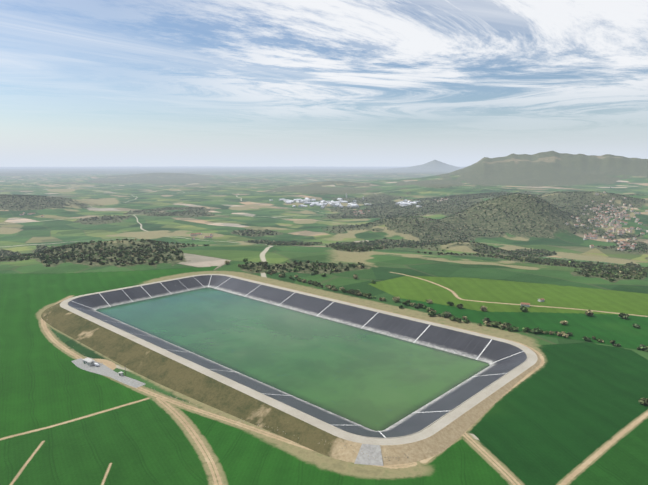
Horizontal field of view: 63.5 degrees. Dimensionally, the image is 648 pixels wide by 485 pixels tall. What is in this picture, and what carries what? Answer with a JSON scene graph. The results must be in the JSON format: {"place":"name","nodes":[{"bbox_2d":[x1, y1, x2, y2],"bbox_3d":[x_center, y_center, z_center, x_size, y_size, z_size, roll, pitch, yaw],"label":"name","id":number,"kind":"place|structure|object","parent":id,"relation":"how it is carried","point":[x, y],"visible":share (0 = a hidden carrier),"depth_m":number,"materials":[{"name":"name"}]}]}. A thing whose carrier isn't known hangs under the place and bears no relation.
{"place":"outdoors","nodes":[
{"label":"outdoors","id":0,"kind":"place"},
{"bbox_2d":[41,302,540,464],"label":"embankment slope","id":1,"kind":"structure","parent":0,"point":[159,368],"depth_m":352.82,"materials":[{"name":"brown soil"}]},
{"bbox_2d":[47,304,408,460],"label":"riprap stones","id":2,"kind":"object","parent":1,"relation":"on","point":[244,420],"visible":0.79,"depth_m":320.30,"materials":[{"name":"grey stone"}]},
{"bbox_2d":[354,444,382,465],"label":"spillway apron","id":3,"kind":"object","parent":1,"relation":"on","point":[372,451],"visible":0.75,"depth_m":282.80,"materials":[{"name":"concrete"}]},
{"bbox_2d":[96,287,489,430],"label":"reservoir water","id":4,"kind":"structure","parent":0,"point":[374,381],"depth_m":458.62,"materials":[{"name":"green liquid"}]},
{"bbox_2d":[60,274,537,444],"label":"perimeter road","id":5,"kind":"structure","parent":0,"point":[448,418],"depth_m":370.83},
{"bbox_2d":[67,275,527,438],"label":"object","id":6,"kind":"structure","parent":5,"relation":"on","point":[299,410],"depth_m":395.95,"materials":[{"name":"grey concrete"}]},
{"bbox_2d":[0,151,647,484],"bbox_3d":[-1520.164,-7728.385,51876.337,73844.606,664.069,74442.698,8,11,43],"label":"terrain","id":7,"kind":"structure","parent":0,"point":[570,410],"depth_m":627.55,"materials":[{"name":"green plant"}]},
{"bbox_2d":[71,358,144,387],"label":"gravel pad","id":8,"kind":"object","parent":7,"relation":"on","point":[102,369],"visible":0.81,"depth_m":414.17,"materials":[{"name":"grey gravel"}]},
{"bbox_2d":[82,358,94,366],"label":"pump house","id":9,"kind":"structure","parent":8,"relation":"on","point":[89,362],"depth_m":429.65,"materials":[{"name":"concrete"}]},
{"bbox_2d":[0,186,647,281],"bbox_3d":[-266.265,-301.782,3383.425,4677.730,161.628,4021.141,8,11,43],"label":"trees","id":10,"kind":"object","parent":7,"relation":"on","point":[592,268],"visible":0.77,"depth_m":1549.65,"materials":[{"name":"green plant"}]},
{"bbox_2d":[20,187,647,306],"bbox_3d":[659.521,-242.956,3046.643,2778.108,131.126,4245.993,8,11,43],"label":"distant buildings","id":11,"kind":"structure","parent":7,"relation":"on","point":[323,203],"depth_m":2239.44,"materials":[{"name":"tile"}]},
{"bbox_2d":[225,258,647,404],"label":"trees","id":12,"kind":"object","parent":7,"relation":"on","point":[643,401],"visible":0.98,"depth_m":553.94,"materials":[{"name":"green plant"}]},
{"bbox_2d":[238,264,647,350],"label":"hedgerow tree","id":13,"kind":"object","parent":7,"relation":"on","point":[487,321],"visible":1,"depth_m":531.48,"materials":[{"name":"green plant"}]},
{"bbox_2d":[0,0,647,166],"label":"sky","id":14,"kind":"structure","parent":0,"point":[84,83],"materials":[{"name":"blue"}]},
{"label":"reservoir floor","id":15,"kind":"structure","parent":0,"visible":0},
{"bbox_2d":[68,275,526,437],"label":"reservoir liner","id":16,"kind":"object","parent":15,"relation":"on","point":[387,325],"visible":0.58,"depth_m":482.62,"materials":[{"name":"grey plastic"}]},
{"bbox_2d":[72,275,522,437],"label":"reservoir liner strips","id":17,"kind":"object","parent":16,"relation":"on","point":[335,321],"visible":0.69,"depth_m":489.49,"materials":[{"name":"black plastic"}]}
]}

